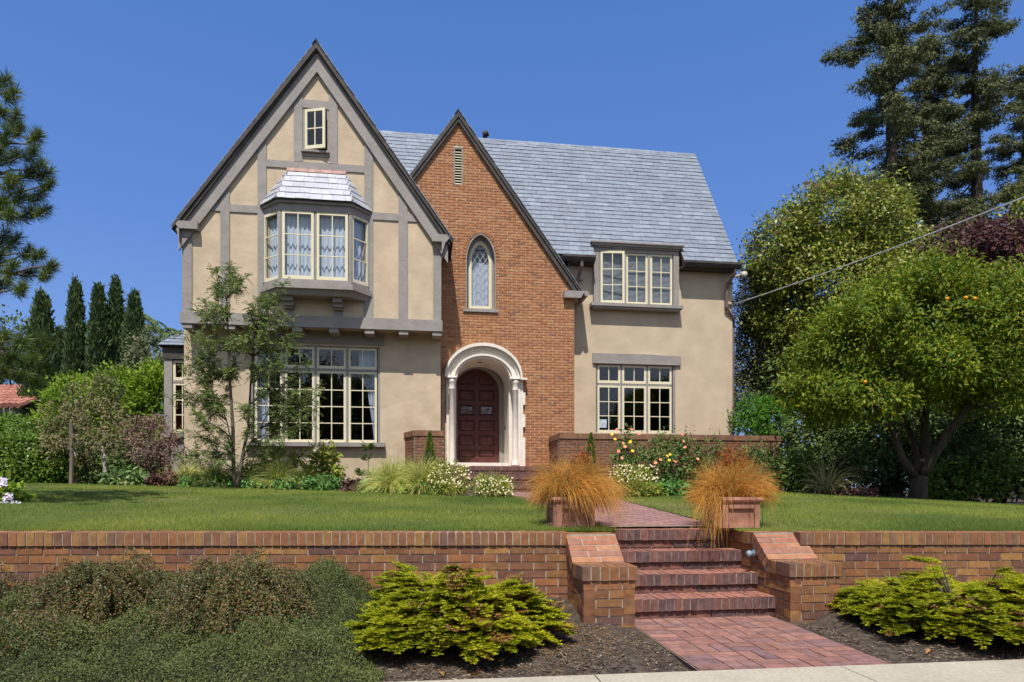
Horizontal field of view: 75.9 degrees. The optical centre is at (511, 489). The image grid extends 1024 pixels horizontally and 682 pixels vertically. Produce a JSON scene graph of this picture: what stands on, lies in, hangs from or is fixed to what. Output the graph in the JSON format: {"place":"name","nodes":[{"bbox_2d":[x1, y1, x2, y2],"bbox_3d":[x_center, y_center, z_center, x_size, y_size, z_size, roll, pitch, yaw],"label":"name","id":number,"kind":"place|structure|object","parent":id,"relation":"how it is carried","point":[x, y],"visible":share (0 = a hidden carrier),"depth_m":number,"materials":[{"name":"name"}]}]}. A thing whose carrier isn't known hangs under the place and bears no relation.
{"place":"outdoors","nodes":[
{"label":"outdoors","id":0,"kind":"place"},
{"bbox_2d":[354,440,375,478],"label":"whorled shrub","id":1,"kind":"object","parent":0,"point":[369,446],"visible":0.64,"depth_m":12.88,"materials":[{"name":"green plant"}]},
{"bbox_2d":[0,483,1023,531],"bbox_3d":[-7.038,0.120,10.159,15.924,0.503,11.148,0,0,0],"label":"lawn","id":2,"kind":"structure","parent":0,"point":[158,499],"depth_m":7.67,"materials":[{"name":"green plant"}]},
{"bbox_2d":[0,470,37,503],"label":"hydrangea","id":3,"kind":"object","parent":2,"relation":"on","point":[10,490],"visible":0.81,"depth_m":8.34,"materials":[{"name":"green plant"}]},
{"bbox_2d":[0,423,64,482],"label":"green shrub","id":4,"kind":"object","parent":2,"relation":"on","point":[15,445],"visible":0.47,"depth_m":14.51,"materials":[{"name":"green plant"}]},
{"bbox_2d":[7,440,94,483],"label":"green shrub","id":5,"kind":"object","parent":2,"relation":"on","point":[61,475],"visible":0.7,"depth_m":14.54,"materials":[{"name":"green plant"}]},
{"bbox_2d":[97,464,150,485],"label":"hosta","id":6,"kind":"object","parent":2,"relation":"on","point":[117,476],"visible":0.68,"depth_m":12.99,"materials":[{"name":"green plant"}]},
{"bbox_2d":[144,466,180,486],"bbox_3d":[-6.935,-0.209,13.116,0.724,0.534,0.684,0,0,0],"label":"heuchera","id":7,"kind":"object","parent":2,"relation":"on","point":[152,479],"visible":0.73,"depth_m":12.93,"materials":[{"name":"purple plant"}]},
{"bbox_2d":[207,473,240,487],"bbox_3d":[-5.635,-0.116,12.879,0.685,0.469,0.711,0,0,0],"label":"green mound","id":8,"kind":"object","parent":2,"relation":"on","point":[226,483],"visible":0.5,"depth_m":12.72,"materials":[{"name":"green plant"}]},
{"bbox_2d":[160,259,326,488],"bbox_3d":[-5.133,-2.254,12.518,3.423,4.523,1.433,0,0,0],"label":"young tree","id":9,"kind":"object","parent":2,"relation":"on","point":[213,373],"visible":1,"depth_m":12.46,"materials":[{"name":"green plant"}]},
{"bbox_2d":[239,473,270,488],"bbox_3d":[-4.950,-0.116,12.759,0.777,0.414,0.724,0,0,0],"label":"green mound","id":10,"kind":"object","parent":2,"relation":"on","point":[243,482],"visible":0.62,"depth_m":12.59,"materials":[{"name":"green plant"}]},
{"bbox_2d":[267,473,311,489],"bbox_3d":[-4.318,-0.100,12.714,0.803,0.442,0.844,0,0,-44],"label":"green mound","id":11,"kind":"object","parent":2,"relation":"on","point":[282,482],"visible":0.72,"depth_m":12.51,"materials":[{"name":"green plant"}]},
{"bbox_2d":[300,472,347,490],"bbox_3d":[-3.605,-0.087,12.593,0.847,0.490,0.793,0,0,37],"label":"green mound","id":12,"kind":"object","parent":2,"relation":"on","point":[313,482],"visible":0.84,"depth_m":12.45,"materials":[{"name":"green plant"}]},
{"bbox_2d":[339,477,363,491],"bbox_3d":[-3.026,-0.048,12.387,0.538,0.393,0.653,0,0,0],"label":"heuchera","id":13,"kind":"object","parent":2,"relation":"on","point":[348,485],"visible":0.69,"depth_m":12.24,"materials":[{"name":"purple plant"}]},
{"bbox_2d":[353,454,416,493],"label":"golden grass","id":14,"kind":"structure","parent":2,"relation":"on","point":[380,480],"depth_m":11.87,"materials":[{"name":"green plant"}]},
{"bbox_2d":[385,453,457,494],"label":"golden grass","id":15,"kind":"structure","parent":2,"relation":"on","point":[418,473],"depth_m":11.77,"materials":[{"name":"green plant"}]},
{"bbox_2d":[421,457,471,495],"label":"daisy bush","id":16,"kind":"object","parent":2,"relation":"on","point":[447,488],"visible":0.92,"depth_m":11.46,"materials":[{"name":"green plant"}]},
{"bbox_2d":[469,464,517,497],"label":"daisy bush","id":17,"kind":"object","parent":2,"relation":"on","point":[485,485],"visible":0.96,"depth_m":10.94,"materials":[{"name":"white plant"}]},
{"bbox_2d":[546,497,597,527],"bbox_3d":[0.553,0.222,6.181,0.425,0.305,0.425,0,0,-8],"label":"terracotta pot","id":18,"kind":"object","parent":2,"relation":"on","point":[556,515],"visible":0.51,"depth_m":6.00,"materials":[{"name":"ceramic"}]},
{"bbox_2d":[518,448,643,536],"bbox_3d":[0.600,0.047,6.065,1.187,0.922,1.404,0,0,0],"label":"orange sedge","id":19,"kind":"object","parent":18,"relation":"in","point":[570,482],"visible":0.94,"depth_m":5.94,"materials":[{"name":"orange plant"}]},
{"bbox_2d":[0,0,1023,487],"label":"sky","id":20,"kind":"structure","parent":0,"point":[137,102],"materials":[{"name":"blue"}]},
{"bbox_2d":[169,491,1023,681],"bbox_3d":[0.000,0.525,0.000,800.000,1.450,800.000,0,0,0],"label":"ground","id":21,"kind":"structure","parent":0,"point":[830,618],"depth_m":4.24,"materials":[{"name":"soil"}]},
{"bbox_2d":[0,304,29,384],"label":"tree","id":22,"kind":"object","parent":21,"relation":"on","point":[21,327],"visible":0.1,"depth_m":32.67,"materials":[{"name":"green plant"}]},
{"bbox_2d":[0,559,33,611],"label":"cotoneaster","id":23,"kind":"object","parent":21,"relation":"on","point":[7,589],"visible":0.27,"depth_m":4.74,"materials":[{"name":"green plant"}]},
{"bbox_2d":[0,408,34,475],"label":"green shrub","id":24,"kind":"object","parent":21,"relation":"on","point":[8,415],"visible":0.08,"depth_m":16.01,"materials":[{"name":"green plant"}]},
{"bbox_2d":[0,68,64,390],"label":"pine tree","id":25,"kind":"object","parent":21,"relation":"on","point":[35,170],"visible":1,"depth_m":7.71,"materials":[{"name":"green plant"}]},
{"bbox_2d":[0,384,68,472],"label":"neighbour house","id":26,"kind":"structure","parent":21,"relation":"on","point":[10,399],"depth_m":24.18,"materials":[{"name":"tile"}]},
{"bbox_2d":[0,411,75,463],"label":"green shrub","id":27,"kind":"object","parent":21,"relation":"on","point":[23,426],"visible":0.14,"depth_m":15.22,"materials":[{"name":"green plant"}]},
{"bbox_2d":[16,285,60,422],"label":"cypress tree","id":28,"kind":"object","parent":21,"relation":"on","point":[40,313],"visible":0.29,"depth_m":24.75,"materials":[{"name":"green plant"}]},
{"bbox_2d":[54,324,64,373],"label":"cypress tree","id":29,"kind":"object","parent":21,"relation":"on","point":[59,330],"visible":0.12,"depth_m":29.85,"materials":[{"name":"green plant"}]},
{"bbox_2d":[22,372,103,483],"bbox_3d":[-10.097,-1.310,14.844,1.490,2.723,1.460,0,0,0],"label":"dogwood tree","id":30,"kind":"object","parent":21,"relation":"on","point":[63,445],"visible":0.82,"depth_m":14.74,"materials":[{"name":"green plant"}]},
{"bbox_2d":[0,610,128,670],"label":"cotoneaster","id":31,"kind":"object","parent":21,"relation":"on","point":[19,618],"visible":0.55,"depth_m":3.95,"materials":[{"name":"green leaves"},{"name":"bark"}]},
{"bbox_2d":[69,422,73,483],"bbox_3d":[-9.606,-0.723,14.300,0.094,1.462,0.083,0,0,-22],"label":"stake post","id":32,"kind":"object","parent":21,"relation":"on","point":[71,466],"visible":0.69,"depth_m":14.27,"materials":[{"name":"wood"}]},
{"bbox_2d":[60,271,87,412],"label":"cypress tree","id":33,"kind":"object","parent":21,"relation":"on","point":[74,339],"visible":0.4,"depth_m":27.75,"materials":[{"name":"green plant"}]},
{"bbox_2d":[7,544,171,635],"bbox_3d":[-2.904,0.694,4.592,1.072,0.584,1.053,0,0,-17],"label":"cotoneaster","id":34,"kind":"object","parent":21,"relation":"on","point":[87,589],"visible":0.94,"depth_m":4.42,"materials":[{"name":"green plant"}]},
{"bbox_2d":[27,350,163,482],"bbox_3d":[-11.640,-1.916,19.307,4.965,4.320,2.978,0,0,0],"label":"laurel hedge","id":35,"kind":"object","parent":21,"relation":"on","point":[143,388],"visible":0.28,"depth_m":18.87,"materials":[{"name":"green plant"}]},
{"bbox_2d":[82,281,113,484],"bbox_3d":[-17.642,-4.110,27.997,1.462,9.732,1.453,0,0,44],"label":"cypress tree","id":36,"kind":"object","parent":21,"relation":"on","point":[98,332],"visible":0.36,"depth_m":27.76,"materials":[{"name":"green plant"}]},
{"bbox_2d":[65,365,142,471],"bbox_3d":[-9.008,-1.363,14.466,1.519,2.860,1.561,0,0,0],"label":"dogwood tree","id":37,"kind":"object","parent":21,"relation":"on","point":[107,442],"visible":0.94,"depth_m":14.46,"materials":[{"name":"green plant"}]},
{"bbox_2d":[106,273,125,403],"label":"cypress tree","id":38,"kind":"object","parent":21,"relation":"on","point":[116,308],"visible":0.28,"depth_m":28.29,"materials":[{"name":"green plant"}]},
{"bbox_2d":[68,432,163,483],"bbox_3d":[-10.582,-0.688,17.775,4.474,1.919,1.639,0,0,4],"label":"dark hedge","id":39,"kind":"object","parent":21,"relation":"on","point":[111,463],"visible":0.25,"depth_m":17.58,"materials":[{"name":"green plant"}]},
{"bbox_2d":[117,287,150,470],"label":"cypress tree","id":40,"kind":"object","parent":21,"relation":"on","point":[134,318],"visible":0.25,"depth_m":27.76,"materials":[{"name":"green plant"}]},
{"bbox_2d":[110,325,170,410],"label":"olive tree","id":41,"kind":"object","parent":21,"relation":"on","point":[134,352],"visible":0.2,"depth_m":24.50,"materials":[{"name":"green plant"}]},
{"bbox_2d":[118,411,188,473],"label":"japanese maple","id":42,"kind":"object","parent":21,"relation":"on","point":[158,449],"visible":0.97,"depth_m":14.04,"materials":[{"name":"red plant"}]},
{"bbox_2d":[144,319,170,354],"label":"tree","id":43,"kind":"object","parent":21,"relation":"on","point":[153,328],"visible":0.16,"depth_m":30.85,"materials":[{"name":"green plant"}]},
{"bbox_2d":[163,459,206,485],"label":"golden grass","id":44,"kind":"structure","parent":21,"relation":"on","point":[180,472],"depth_m":13.24,"materials":[{"name":"green plant"}]},
{"bbox_2d":[0,555,396,681],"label":"groundcover","id":45,"kind":"object","parent":21,"relation":"on","point":[311,648],"visible":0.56,"depth_m":3.81,"materials":[{"name":"green plant"}]},
{"bbox_2d":[184,457,244,486],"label":"golden grass","id":46,"kind":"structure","parent":21,"relation":"on","point":[208,471],"depth_m":12.89,"materials":[{"name":"green plant"}]},
{"bbox_2d":[128,545,332,647],"bbox_3d":[-1.911,0.692,4.687,1.447,0.611,1.384,0,0,0],"label":"cotoneaster","id":47,"kind":"object","parent":21,"relation":"on","point":[223,589],"visible":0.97,"depth_m":4.36,"materials":[{"name":"green plant"}]},
{"bbox_2d":[246,443,306,476],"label":"lily shrub","id":48,"kind":"object","parent":21,"relation":"on","point":[294,456],"visible":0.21,"depth_m":13.38,"materials":[{"name":"green plant"}]},
{"bbox_2d":[246,452,311,488],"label":"golden grass","id":49,"kind":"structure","parent":21,"relation":"on","point":[271,473],"depth_m":12.71,"materials":[{"name":"green plant"}]},
{"bbox_2d":[0,530,567,598],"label":"retaining wall","id":50,"kind":"structure","parent":21,"relation":"on","point":[538,558],"depth_m":5.33,"materials":[{"name":"brick"}]},
{"bbox_2d":[300,435,348,487],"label":"lily shrub","id":51,"kind":"object","parent":21,"relation":"on","point":[325,459],"visible":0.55,"depth_m":13.24,"materials":[{"name":"green plant"}]},
{"bbox_2d":[404,430,443,475],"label":"brick wall","id":52,"kind":"structure","parent":21,"relation":"on","point":[415,442],"depth_m":15.51,"materials":[{"name":"brown brick"}]},
{"bbox_2d":[424,431,437,474],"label":"dwarf conifer","id":53,"kind":"object","parent":21,"relation":"on","point":[428,441],"visible":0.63,"depth_m":12.57,"materials":[{"name":"green plant"}]},
{"bbox_2d":[157,39,741,480],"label":"house","id":54,"kind":"structure","parent":21,"relation":"on","point":[483,301],"depth_m":16.96,"materials":[{"name":"paint"}]},
{"bbox_2d":[301,107,328,153],"bbox_3d":[-4.682,-8.407,15.914,0.640,1.045,1.368,0,0,-8],"label":"window","id":55,"kind":"structure","parent":54,"relation":"in","point":[315,120],"depth_m":15.36,"materials":[{"name":"paint"}]},
{"bbox_2d":[246,330,384,446],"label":"window","id":56,"kind":"structure","parent":54,"relation":"in","point":[351,412],"depth_m":16.05,"materials":[{"name":"paint"}]},
{"bbox_2d":[260,167,371,310],"bbox_3d":[-4.551,-5.840,15.146,2.610,3.280,0.633,0,0,-7],"label":"bay window","id":57,"kind":"structure","parent":54,"relation":"in","point":[316,238],"depth_m":15.09,"materials":[{"name":"paint"}]},
{"bbox_2d":[463,233,497,312],"bbox_3d":[-0.887,-5.617,17.534,0.910,2.065,1.195,0,0,-8],"label":"arched window","id":58,"kind":"structure","parent":54,"relation":"in","point":[480,269],"depth_m":17.20,"materials":[{"name":"glass"}]},
{"bbox_2d":[456,367,508,465],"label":"front door","id":59,"kind":"structure","parent":54,"relation":"in","point":[479,390],"depth_m":18.22,"materials":[{"name":"paint"}]},
{"bbox_2d":[592,353,680,432],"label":"window","id":60,"kind":"structure","parent":54,"relation":"in","point":[638,390],"depth_m":18.34,"materials":[{"name":"paint"}]},
{"bbox_2d":[589,240,684,312],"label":"window","id":61,"kind":"structure","parent":54,"relation":"in","point":[615,288],"depth_m":18.09,"materials":[{"name":"paint"}]},
{"bbox_2d":[731,271,746,316],"bbox_3d":[6.385,-5.473,18.437,0.442,1.274,0.196,0,0,18],"label":"service head","id":62,"kind":"object","parent":54,"relation":"attached to","point":[743,274],"visible":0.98,"depth_m":18.39},
{"bbox_2d":[736,197,1023,303],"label":"overhead wire","id":63,"kind":"object","parent":62,"relation":"attached to","point":[891,248],"visible":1,"depth_m":13.88,"materials":[{"name":"black metal"}]},
{"bbox_2d":[340,560,578,663],"bbox_3d":[-0.341,0.750,4.457,1.600,0.563,1.385,0,0,0],"label":"golden yew","id":64,"kind":"object","parent":21,"relation":"on","point":[478,616],"visible":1,"depth_m":4.11,"materials":[{"name":"green plant"}]},
{"bbox_2d":[445,466,556,491],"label":"door steps","id":65,"kind":"structure","parent":21,"relation":"on","point":[516,472],"depth_m":15.90,"materials":[{"name":"brick"}]},
{"bbox_2d":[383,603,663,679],"bbox_3d":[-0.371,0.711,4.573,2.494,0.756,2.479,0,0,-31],"label":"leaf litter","id":66,"kind":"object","parent":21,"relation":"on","point":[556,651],"visible":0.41,"depth_m":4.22,"materials":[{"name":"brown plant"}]},
{"bbox_2d":[565,532,636,627],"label":"stair pier","id":67,"kind":"structure","parent":21,"relation":"on","point":[601,576],"depth_m":4.97,"materials":[{"name":"brick"}]},
{"bbox_2d":[606,423,653,491],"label":"rose bush","id":68,"kind":"object","parent":21,"relation":"on","point":[625,457],"visible":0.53,"depth_m":12.59,"materials":[{"name":"green plant"}]},
{"bbox_2d":[548,433,783,490],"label":"brick wall","id":69,"kind":"structure","parent":21,"relation":"on","point":[561,443],"depth_m":16.20,"materials":[{"name":"brown brick"}]},
{"bbox_2d":[642,425,707,488],"bbox_3d":[3.205,-0.427,12.831,1.473,1.662,1.600,0,0,0],"label":"rose bush","id":70,"kind":"object","parent":21,"relation":"on","point":[682,472],"visible":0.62,"depth_m":12.72,"materials":[{"name":"green plant"}]},
{"bbox_2d":[610,528,774,618],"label":"front steps","id":71,"kind":"structure","parent":21,"relation":"on","point":[678,576],"depth_m":5.62,"materials":[{"name":"brick"}]},
{"bbox_2d":[686,428,733,486],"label":"rose bush","id":72,"kind":"object","parent":21,"relation":"on","point":[709,456],"visible":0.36,"depth_m":12.75,"materials":[{"name":"green plant"}]},
{"bbox_2d":[722,387,800,438],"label":"bright shrub","id":73,"kind":"object","parent":21,"relation":"on","point":[766,430],"visible":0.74,"depth_m":18.04,"materials":[{"name":"green plant"}]},
{"bbox_2d":[730,436,793,490],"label":"bed shrub","id":74,"kind":"object","parent":21,"relation":"on","point":[764,458],"visible":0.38,"depth_m":12.70,"materials":[{"name":"green plant"}]},
{"bbox_2d":[727,530,841,622],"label":"stair pier","id":75,"kind":"structure","parent":21,"relation":"on","point":[800,583],"depth_m":5.28,"materials":[{"name":"brick"}]},
{"bbox_2d":[732,250,851,434],"bbox_3d":[8.171,-3.502,19.734,3.788,7.683,2.890,0,0,38],"label":"evergreen tree","id":76,"kind":"object","parent":21,"relation":"on","point":[751,383],"visible":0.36,"depth_m":19.69,"materials":[{"name":"green plant"}]},
{"bbox_2d":[767,439,826,493],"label":"bed shrub","id":77,"kind":"object","parent":21,"relation":"on","point":[797,468],"visible":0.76,"depth_m":12.91,"materials":[{"name":"green plant"}]},
{"bbox_2d":[769,400,879,493],"bbox_3d":[7.761,-1.318,16.231,3.572,3.768,2.330,0,0,-31],"label":"shade shrub","id":78,"kind":"object","parent":21,"relation":"on","point":[822,444],"visible":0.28,"depth_m":15.77,"materials":[{"name":"green plant"}]},
{"bbox_2d":[784,449,869,493],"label":"golden grass","id":79,"kind":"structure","parent":21,"relation":"on","point":[827,486],"depth_m":12.55,"materials":[{"name":"green plant"}]},
{"bbox_2d":[732,149,930,435],"bbox_3d":[9.426,-4.591,18.903,6.220,10.082,5.356,0,0,0],"label":"magnolia tree","id":80,"kind":"object","parent":21,"relation":"on","point":[805,248],"visible":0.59,"depth_m":18.14,"materials":[{"name":"green plant"}]},
{"bbox_2d":[816,484,881,496],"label":"bed shrub","id":81,"kind":"object","parent":21,"relation":"on","point":[859,491],"visible":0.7,"depth_m":12.35,"materials":[{"name":"green plant"}]},
{"bbox_2d":[827,578,935,635],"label":"golden yew","id":82,"kind":"object","parent":21,"relation":"on","point":[853,603],"visible":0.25,"depth_m":5.00,"materials":[{"name":"green plant"}]},
{"bbox_2d":[825,370,947,497],"bbox_3d":[8.947,-1.269,15.741,3.752,3.613,3.028,0,0,0],"label":"shade shrub","id":83,"kind":"object","parent":21,"relation":"on","point":[870,454],"visible":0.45,"depth_m":15.00,"materials":[{"name":"green plant"}]},
{"bbox_2d":[751,303,1022,500],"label":"hedge","id":84,"kind":"object","parent":21,"relation":"on","point":[772,375],"visible":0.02,"depth_m":18.30,"materials":[{"name":"green plant"}]},
{"bbox_2d":[767,238,1023,498],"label":"orange tree","id":85,"kind":"object","parent":21,"relation":"on","point":[934,323],"visible":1,"depth_m":11.51,"materials":[{"name":"green plant"}]},
{"bbox_2d":[788,531,1023,588],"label":"retaining wall","id":86,"kind":"structure","parent":21,"relation":"on","point":[963,556],"depth_m":5.71,"materials":[{"name":"brick"}]},
{"bbox_2d":[801,0,1015,497],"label":"redwood tree","id":87,"kind":"object","parent":21,"relation":"on","point":[890,41],"visible":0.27,"depth_m":30.64,"materials":[{"name":"green plant"}]},
{"bbox_2d":[880,31,983,255],"bbox_3d":[21.880,-11.356,33.920,8.578,24.723,8.819,0,0,-18],"label":"redwood tree","id":88,"kind":"object","parent":21,"relation":"on","point":[923,92],"visible":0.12,"depth_m":33.30,"materials":[{"name":"green plant"}]},
{"bbox_2d":[847,555,1023,648],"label":"golden yew","id":89,"kind":"object","parent":21,"relation":"on","point":[972,608],"visible":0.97,"depth_m":4.46,"materials":[{"name":"green plant"}]},
{"bbox_2d":[871,365,1015,501],"bbox_3d":[9.943,-1.325,15.213,4.222,3.872,2.503,0,0,-19],"label":"shade shrub","id":90,"kind":"object","parent":21,"relation":"on","point":[908,453],"visible":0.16,"depth_m":14.70,"materials":[{"name":"green plant"}]},
{"bbox_2d":[875,184,1023,499],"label":"broadleaf tree","id":91,"kind":"object","parent":21,"relation":"on","point":[1013,207],"visible":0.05,"depth_m":26.68,"materials":[{"name":"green plant"}]},
{"bbox_2d":[902,438,1022,501],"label":"young shrub","id":92,"kind":"object","parent":21,"relation":"on","point":[987,486],"visible":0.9,"depth_m":13.48,"materials":[{"name":"green plant"}]},
{"bbox_2d":[910,200,1023,500],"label":"purple plum tree","id":93,"kind":"object","parent":21,"relation":"on","point":[995,243],"visible":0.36,"depth_m":23.15,"materials":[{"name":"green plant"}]},
{"bbox_2d":[918,0,1023,439],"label":"redwood tree","id":94,"kind":"object","parent":21,"relation":"on","point":[981,102],"visible":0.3,"depth_m":32.47,"materials":[{"name":"green plant"}]},
{"bbox_2d":[929,365,1023,504],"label":"shade shrub","id":95,"kind":"object","parent":21,"relation":"on","point":[1008,442],"visible":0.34,"depth_m":14.03,"materials":[{"name":"green plant"}]},
{"bbox_2d":[980,567,1023,634],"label":"golden yew","id":96,"kind":"object","parent":21,"relation":"on","point":[1005,574],"visible":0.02,"depth_m":4.79,"materials":[{"name":"yellow plant"}]},
{"bbox_2d":[982,65,1023,497],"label":"redwood tree","id":97,"kind":"object","parent":21,"relation":"on","point":[1016,168],"visible":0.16,"depth_m":36.32,"materials":[{"name":"green plant"}]},
{"bbox_2d":[989,399,1023,500],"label":"shade shrub","id":98,"kind":"object","parent":21,"relation":"on","point":[1021,450],"visible":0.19,"depth_m":14.36,"materials":[{"name":"green plant"}]},
{"bbox_2d":[512,492,704,528],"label":"path","id":99,"kind":"structure","parent":0,"point":[645,517],"depth_m":7.08,"materials":[{"name":"brick"}]},
{"bbox_2d":[402,659,1023,681],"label":"sidewalk","id":100,"kind":"structure","parent":0,"point":[991,671],"depth_m":3.71,"materials":[{"name":"concrete"}]},
{"bbox_2d":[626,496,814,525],"bbox_3d":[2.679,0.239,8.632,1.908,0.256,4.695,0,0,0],"label":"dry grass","id":101,"kind":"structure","parent":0,"point":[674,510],"depth_m":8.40,"materials":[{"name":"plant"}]},
{"bbox_2d":[635,615,890,670],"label":"path","id":102,"kind":"structure","parent":0,"point":[724,643],"depth_m":4.42,"materials":[{"name":"brick"}]},
{"bbox_2d":[623,492,1023,530],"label":"lawn","id":103,"kind":"structure","parent":0,"point":[902,516],"depth_m":7.72,"materials":[{"name":"green plant"}]},
{"bbox_2d":[609,459,660,497],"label":"daisy bush","id":104,"kind":"object","parent":103,"relation":"on","point":[640,486],"visible":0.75,"depth_m":11.24,"materials":[{"name":"white plant"}]},
{"bbox_2d":[654,473,695,495],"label":"leafy clump","id":105,"kind":"object","parent":103,"relation":"on","point":[672,485],"visible":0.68,"depth_m":11.73,"materials":[{"name":"green plant"}]},
{"bbox_2d":[703,497,763,529],"bbox_3d":[2.090,0.225,6.251,0.425,0.305,0.425,0,0,-8],"label":"terracotta pot","id":106,"kind":"object","parent":103,"relation":"on","point":[748,516],"visible":0.73,"depth_m":6.07,"materials":[{"name":"ceramic"}]},
{"bbox_2d":[675,452,785,555],"bbox_3d":[1.928,0.132,6.193,1.417,0.971,1.030,0,0,-32],"label":"orange sedge","id":107,"kind":"object","parent":106,"relation":"in","point":[714,485],"visible":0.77,"depth_m":6.11,"materials":[{"name":"orange plant"}]},
{"bbox_2d":[713,435,752,477],"bbox_3d":[2.156,-0.208,6.346,0.395,0.624,0.361,0,0,0],"label":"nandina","id":108,"kind":"object","parent":106,"relation":"in","point":[729,460],"visible":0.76,"depth_m":6.34,"materials":[{"name":"orange plant"}]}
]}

